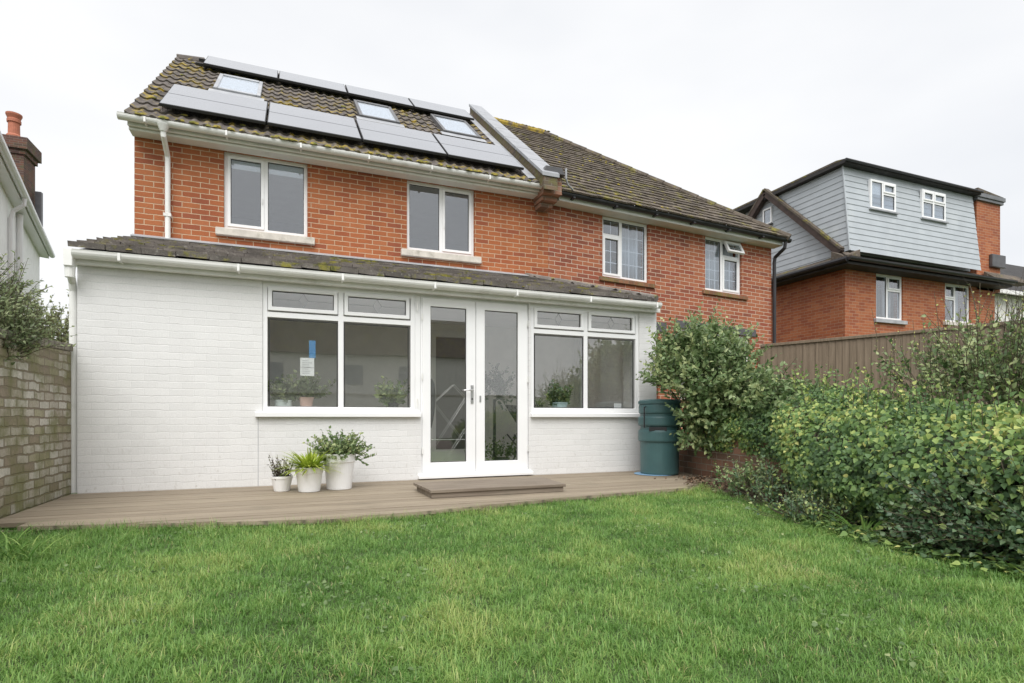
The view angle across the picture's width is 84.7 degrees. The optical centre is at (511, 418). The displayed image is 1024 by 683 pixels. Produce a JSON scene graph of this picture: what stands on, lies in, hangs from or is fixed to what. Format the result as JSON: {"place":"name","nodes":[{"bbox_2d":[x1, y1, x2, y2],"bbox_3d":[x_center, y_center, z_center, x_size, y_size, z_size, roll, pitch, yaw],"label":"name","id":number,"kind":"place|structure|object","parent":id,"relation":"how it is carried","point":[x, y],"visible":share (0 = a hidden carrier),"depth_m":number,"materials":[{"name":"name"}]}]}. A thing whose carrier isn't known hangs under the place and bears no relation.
{"place":"outdoors","nodes":[
{"label":"outdoors","id":0,"kind":"place"},
{"bbox_2d":[71,475,521,493],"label":"ground","id":1,"kind":"structure","parent":0,"point":[421,479],"depth_m":8.37,"materials":[{"name":"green plant"}]},
{"bbox_2d":[0,111,54,316],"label":"white house","id":2,"kind":"structure","parent":1,"relation":"on","point":[23,235],"depth_m":16.06,"materials":[{"name":"paint"}]},
{"bbox_2d":[0,328,72,518],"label":"garden wall","id":3,"kind":"structure","parent":1,"relation":"on","point":[35,429],"depth_m":4.73,"materials":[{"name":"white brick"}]},
{"bbox_2d":[0,250,77,364],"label":"shrub","id":4,"kind":"object","parent":1,"relation":"on","point":[14,319],"visible":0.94,"depth_m":4.46,"materials":[{"name":"green plant"}]},
{"bbox_2d":[13,271,68,342],"bbox_3d":[-8.237,-0.828,9.918,1.909,3.354,2.350,0,0,-22],"label":"distant shrub","id":5,"kind":"object","parent":1,"relation":"on","point":[65,331],"visible":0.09,"depth_m":9.90,"materials":[{"name":"green plant"}]},
{"bbox_2d":[116,54,564,328],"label":"brick house","id":6,"kind":"structure","parent":1,"relation":"on","point":[231,151],"depth_m":8.85,"materials":[{"name":"red brick"}]},
{"bbox_2d":[208,73,263,100],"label":"roof window","id":7,"kind":"structure","parent":6,"relation":"in","point":[225,83],"depth_m":9.57,"materials":[{"name":"glass"}]},
{"bbox_2d":[215,152,314,245],"bbox_3d":[-3.589,-3.204,8.217,1.320,1.225,0.195,0,0,-22],"label":"window","id":8,"kind":"structure","parent":6,"relation":"in","point":[265,166],"depth_m":8.21,"materials":[{"name":"white plastic"}]},
{"bbox_2d":[353,99,404,127],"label":"roof window","id":9,"kind":"structure","parent":6,"relation":"in","point":[367,111],"depth_m":10.46,"materials":[{"name":"clear glass"}]},
{"bbox_2d":[401,180,481,263],"bbox_3d":[-1.171,-3.197,9.215,1.330,1.240,0.265,0,0,-22],"label":"window","id":10,"kind":"structure","parent":6,"relation":"in","point":[444,254],"depth_m":9.21,"materials":[{"name":"white plastic"}]},
{"bbox_2d":[430,114,486,142],"bbox_3d":[-1.118,-5.796,11.208,0.880,1.022,1.284,0,0,-22],"label":"roof window","id":11,"kind":"structure","parent":6,"relation":"in","point":[449,126],"depth_m":11.12,"materials":[{"name":"clear glass"}]},
{"bbox_2d":[0,471,716,533],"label":"timber deck","id":12,"kind":"structure","parent":1,"relation":"on","point":[265,505],"depth_m":4.96,"materials":[{"name":"brown wood"}]},
{"bbox_2d":[268,455,294,491],"bbox_3d":[-2.357,0.553,5.748,0.293,0.381,0.239,0,0,-22],"label":"plant pot","id":13,"kind":"object","parent":12,"relation":"on","point":[281,483],"visible":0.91,"depth_m":5.69,"materials":[{"name":"white ceramic"}]},
{"bbox_2d":[273,446,338,492],"bbox_3d":[-2.070,0.498,5.736,0.781,0.490,0.822,0,0,-22],"label":"plant pot","id":14,"kind":"object","parent":12,"relation":"on","point":[308,470],"visible":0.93,"depth_m":5.61,"materials":[{"name":"white ceramic"}]},
{"bbox_2d":[303,426,376,489],"bbox_3d":[-1.847,0.409,5.955,0.686,0.669,0.676,0,0,12],"label":"plant pot","id":15,"kind":"object","parent":12,"relation":"on","point":[345,457],"visible":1,"depth_m":5.81,"materials":[{"name":"white ceramic"}]},
{"bbox_2d":[413,477,565,497],"bbox_3d":[-0.215,0.703,5.764,1.460,0.076,0.695,0,0,-22],"label":"deck step","id":16,"kind":"object","parent":12,"relation":"on","point":[447,489],"visible":1,"depth_m":5.56,"materials":[{"name":"brown wood"}]},
{"bbox_2d":[634,472,671,475],"bbox_3d":[1.903,0.736,7.474,0.550,0.009,0.550,0,0,-22],"label":"plastic sheet","id":17,"kind":"object","parent":12,"relation":"on","point":[638,473],"visible":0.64,"depth_m":7.28,"materials":[{"name":"blue plastic"}]},
{"bbox_2d":[638,399,680,474],"bbox_3d":[1.960,0.238,7.465,0.554,0.986,0.554,0,0,5],"label":"water butt","id":18,"kind":"object","parent":17,"relation":"on","point":[659,452],"visible":0.91,"depth_m":7.24,"materials":[{"name":"green plastic"}]},
{"bbox_2d":[63,234,661,493],"bbox_3d":[-1.512,-0.833,7.711,6.934,3.353,2.450,0,0,-22],"label":"house extension","id":19,"kind":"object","parent":1,"relation":"on","point":[184,352],"visible":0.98,"depth_m":6.64,"materials":[{"name":"white brick"}]},
{"bbox_2d":[268,374,304,405],"bbox_3d":[-2.626,-0.314,6.442,0.367,0.409,0.377,0,0,36],"label":"plant pot","id":20,"kind":"object","parent":19,"relation":"on","point":[280,393],"visible":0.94,"depth_m":6.40,"materials":[{"name":"green ceramic"}]},
{"bbox_2d":[300,358,313,375],"bbox_3d":[-2.327,-0.584,6.381,0.150,0.205,0.004,0,0,-22],"label":"paper notice","id":21,"kind":"object","parent":19,"relation":"attached to","point":[306,366],"visible":1,"depth_m":6.38,"materials":[{"name":"white paper"}]},
{"bbox_2d":[287,369,335,405],"bbox_3d":[-2.352,-0.337,6.565,0.569,0.455,0.392,0,0,-22],"label":"plant pot","id":22,"kind":"object","parent":19,"relation":"on","point":[308,392],"visible":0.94,"depth_m":6.49,"materials":[{"name":"pink ceramic"}]},
{"bbox_2d":[309,340,315,357],"bbox_3d":[-2.278,-0.788,6.407,0.070,0.198,0.002,0,0,-22],"label":"blue card","id":23,"kind":"object","parent":19,"relation":"attached to","point":[312,349],"visible":1,"depth_m":6.41,"materials":[{"name":"blue paper"}]},
{"bbox_2d":[255,282,420,416],"bbox_3d":[-1.965,-0.757,6.484,1.820,1.485,0.145,0,0,-22],"label":"window","id":24,"kind":"structure","parent":19,"relation":"in","point":[341,296],"depth_m":6.48,"materials":[{"name":"white plastic"}]},
{"bbox_2d":[373,376,409,406],"bbox_3d":[-1.480,-0.315,6.932,0.459,0.410,0.361,0,0,5],"label":"plant","id":25,"kind":"object","parent":19,"relation":"on","point":[388,395],"visible":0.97,"depth_m":6.88,"materials":[{"name":"plant"}]},
{"bbox_2d":[431,379,435,427],"bbox_3d":[-1.074,-0.197,7.357,0.132,0.640,0.122,0,0,7],"label":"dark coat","id":26,"kind":"object","parent":19,"relation":"hanging from","point":[433,396],"visible":0.41,"depth_m":7.32,"materials":[{"name":"fabric"}]},
{"bbox_2d":[431,385,464,460],"bbox_3d":[-0.875,0.117,7.619,0.523,1.156,0.110,0,0,-22],"label":"clothes airer","id":27,"kind":"object","parent":19,"relation":"on","point":[449,421],"visible":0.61,"depth_m":7.62,"materials":[{"name":"metal"}]},
{"bbox_2d":[422,297,475,472],"bbox_3d":[-0.776,-0.402,6.945,0.691,2.140,0.136,0,0,-22],"label":"door","id":28,"kind":"structure","parent":19,"relation":"in","point":[469,464],"depth_m":6.98,"materials":[{"name":"white plastic"}]},
{"bbox_2d":[436,337,464,448],"bbox_3d":[-0.864,-0.303,9.159,0.796,2.004,0.025,0,0,-22],"label":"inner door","id":29,"kind":"structure","parent":19,"relation":"in","point":[450,352],"depth_m":9.09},
{"bbox_2d":[464,435,515,459],"bbox_3d":[-0.236,0.463,8.117,0.976,0.477,0.457,0,0,-39],"label":"floor plant","id":30,"kind":"object","parent":19,"relation":"on","point":[497,451],"visible":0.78,"depth_m":8.11,"materials":[{"name":"green plant"}]},
{"bbox_2d":[485,363,515,456],"bbox_3d":[-0.227,-0.052,8.211,0.658,1.506,0.748,0,0,36],"label":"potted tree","id":31,"kind":"object","parent":19,"relation":"on","point":[499,384],"visible":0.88,"depth_m":8.14,"materials":[{"name":"plant"}]},
{"bbox_2d":[476,302,528,470],"bbox_3d":[-0.128,-0.402,7.232,0.715,2.140,0.080,0,0,-22],"label":"door","id":32,"kind":"structure","parent":19,"relation":"in","point":[520,463],"depth_m":7.25,"materials":[{"name":"white plastic"}]},
{"bbox_2d":[505,405,515,458],"bbox_3d":[0.135,0.244,8.536,0.478,0.912,0.324,0,0,-22],"label":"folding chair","id":33,"kind":"object","parent":19,"relation":"on","point":[511,409],"visible":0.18,"depth_m":8.52,"materials":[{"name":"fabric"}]},
{"bbox_2d":[535,398,549,406],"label":"potted plant","id":34,"kind":"object","parent":19,"relation":"on","point":[537,404],"visible":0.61,"depth_m":7.61,"materials":[{"name":"plant"}]},
{"bbox_2d":[544,379,573,406],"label":"potted plant","id":35,"kind":"object","parent":19,"relation":"on","point":[557,398],"visible":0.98,"depth_m":7.71,"materials":[{"name":"green plant"}]},
{"bbox_2d":[530,304,639,416],"bbox_3d":[1.035,-0.757,7.675,1.725,1.485,0.145,0,0,-22],"label":"window","id":36,"kind":"structure","parent":19,"relation":"in","point":[584,314],"depth_m":7.67,"materials":[{"name":"white plastic"}]},
{"bbox_2d":[614,403,620,408],"bbox_3d":[1.500,-0.161,7.973,0.120,0.102,0.004,0,0,-22],"label":"white card","id":37,"kind":"object","parent":19,"relation":"on","point":[617,405],"visible":0.64,"depth_m":7.97,"materials":[{"name":"paper"}]},
{"bbox_2d":[494,117,791,428],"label":"brick house","id":38,"kind":"structure","parent":1,"relation":"on","point":[680,252],"depth_m":10.97,"materials":[{"name":"red brick"}]},
{"bbox_2d":[599,216,654,288],"bbox_3d":[2.108,-3.090,10.561,1.200,1.249,0.297,0,0,-22],"label":"window","id":39,"kind":"structure","parent":38,"relation":"in","point":[627,240],"depth_m":10.60,"materials":[{"name":"white plastic"}]},
{"bbox_2d":[702,237,747,299],"bbox_3d":[4.268,-3.021,11.368,1.130,1.206,0.392,0,0,-22],"label":"window","id":40,"kind":"structure","parent":38,"relation":"in","point":[719,259],"depth_m":11.42,"materials":[{"name":"white plastic"}]},
{"bbox_2d":[679,436,788,494],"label":"brick wall","id":41,"kind":"structure","parent":1,"relation":"on","point":[699,463],"depth_m":6.94,"materials":[{"name":"brown brick"}]},
{"bbox_2d":[733,158,1023,342],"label":"detached house","id":42,"kind":"structure","parent":1,"relation":"on","point":[894,249],"depth_m":14.88,"materials":[{"name":"red brick"}]},
{"bbox_2d":[763,206,772,223],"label":"window","id":43,"kind":"structure","parent":42,"relation":"in","point":[771,208],"depth_m":16.07,"materials":[{"name":"white plastic"}]},
{"bbox_2d":[874,274,907,324],"bbox_3d":[9.762,-3.092,14.712,1.190,1.270,0.413,0,0,-22],"label":"window","id":44,"kind":"structure","parent":42,"relation":"in","point":[886,289],"depth_m":14.69,"materials":[{"name":"white plastic"}]},
{"bbox_2d":[943,283,971,325],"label":"window","id":45,"kind":"structure","parent":42,"relation":"in","point":[953,293],"depth_m":15.71,"materials":[{"name":"white plastic"}]},
{"bbox_2d":[758,320,1023,425],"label":"timber fence","id":46,"kind":"object","parent":1,"relation":"on","point":[843,355],"visible":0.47,"depth_m":10.30,"materials":[{"name":"brown wood"}]},
{"bbox_2d":[920,270,1023,403],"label":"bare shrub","id":47,"kind":"object","parent":1,"relation":"on","point":[1015,321],"visible":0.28,"depth_m":7.08,"materials":[{"name":"green plant"}]},
{"bbox_2d":[946,264,1023,321],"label":"rendered house","id":48,"kind":"structure","parent":1,"relation":"on","point":[1014,270],"depth_m":18.84,"materials":[{"name":"paint"}]},
{"bbox_2d":[0,481,1023,682],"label":"lawn","id":49,"kind":"structure","parent":0,"point":[235,666],"depth_m":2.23,"materials":[{"name":"green plant"}]},
{"bbox_2d":[0,519,93,566],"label":"sedge clump","id":50,"kind":"object","parent":49,"relation":"on","point":[7,543],"visible":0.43,"depth_m":3.26,"materials":[{"name":"green plant"}]},
{"bbox_2d":[0,495,958,682],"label":"clover","id":51,"kind":"object","parent":49,"relation":"on","point":[814,624],"visible":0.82,"depth_m":2.62,"materials":[{"name":"green plant"}]},
{"bbox_2d":[0,0,1023,341],"label":"sky","id":52,"kind":"structure","parent":0,"point":[723,102],"materials":[{"name":"white"}]},
{"bbox_2d":[702,482,1021,571],"bbox_3d":[4.679,0.781,2.352,3.480,0.035,11.450,0,0,-22],"label":"soil bed","id":53,"kind":"object","parent":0,"point":[731,495],"depth_m":5.19,"materials":[{"name":"brown soil"}]},
{"bbox_2d":[654,474,742,491],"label":"leaf litter","id":54,"kind":"object","parent":53,"relation":"on","point":[700,478],"visible":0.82,"depth_m":6.60,"materials":[{"name":"brown plant"}]},
{"bbox_2d":[635,299,852,469],"bbox_3d":[2.481,-0.337,6.934,1.887,2.385,2.924,0,0,-1],"label":"garden bush","id":55,"kind":"object","parent":53,"relation":"on","point":[688,356],"visible":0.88,"depth_m":6.76,"materials":[{"name":"green plant"}]},
{"bbox_2d":[706,452,790,499],"bbox_3d":[2.525,0.596,5.839,0.984,0.506,0.886,0,0,-22],"label":"leafy weed","id":56,"kind":"object","parent":53,"relation":"on","point":[744,475],"visible":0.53,"depth_m":5.76,"materials":[{"name":"green plant"}]},
{"bbox_2d":[725,452,798,506],"bbox_3d":[2.390,0.589,5.222,0.658,0.584,0.896,0,0,-22],"label":"leafy weed","id":57,"kind":"object","parent":53,"relation":"on","point":[769,487],"visible":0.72,"depth_m":5.22,"materials":[{"name":"green plant"}]},
{"bbox_2d":[745,480,873,532],"bbox_3d":[2.340,0.663,4.323,0.928,0.366,1.068,0,0,-22],"label":"leafy weed","id":58,"kind":"object","parent":53,"relation":"on","point":[807,502],"visible":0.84,"depth_m":4.28,"materials":[{"name":"green plant"}]},
{"bbox_2d":[796,507,897,538],"bbox_3d":[2.381,0.783,3.835,0.863,0.331,0.737,0,0,13],"label":"sedge clump","id":59,"kind":"object","parent":53,"relation":"on","point":[864,524],"visible":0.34,"depth_m":3.89,"materials":[{"name":"green plant"}]},
{"bbox_2d":[686,359,1023,560],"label":"ivy hedge","id":60,"kind":"object","parent":53,"relation":"on","point":[853,447],"visible":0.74,"depth_m":4.02,"materials":[{"name":"green plant"}]},
{"bbox_2d":[871,283,1023,409],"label":"twiggy shrub","id":61,"kind":"object","parent":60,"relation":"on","point":[988,357],"visible":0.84,"depth_m":4.77,"materials":[{"name":"green plant"}]},
{"bbox_2d":[761,502,1023,576],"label":"ground ivy","id":62,"kind":"object","parent":53,"relation":"on","point":[1002,565],"visible":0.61,"depth_m":3.30,"materials":[{"name":"green plant"}]},
{"bbox_2d":[865,445,1023,562],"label":"bramble bush","id":63,"kind":"object","parent":53,"relation":"on","point":[955,529],"visible":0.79,"depth_m":3.19,"materials":[{"name":"green plant"}]}
]}

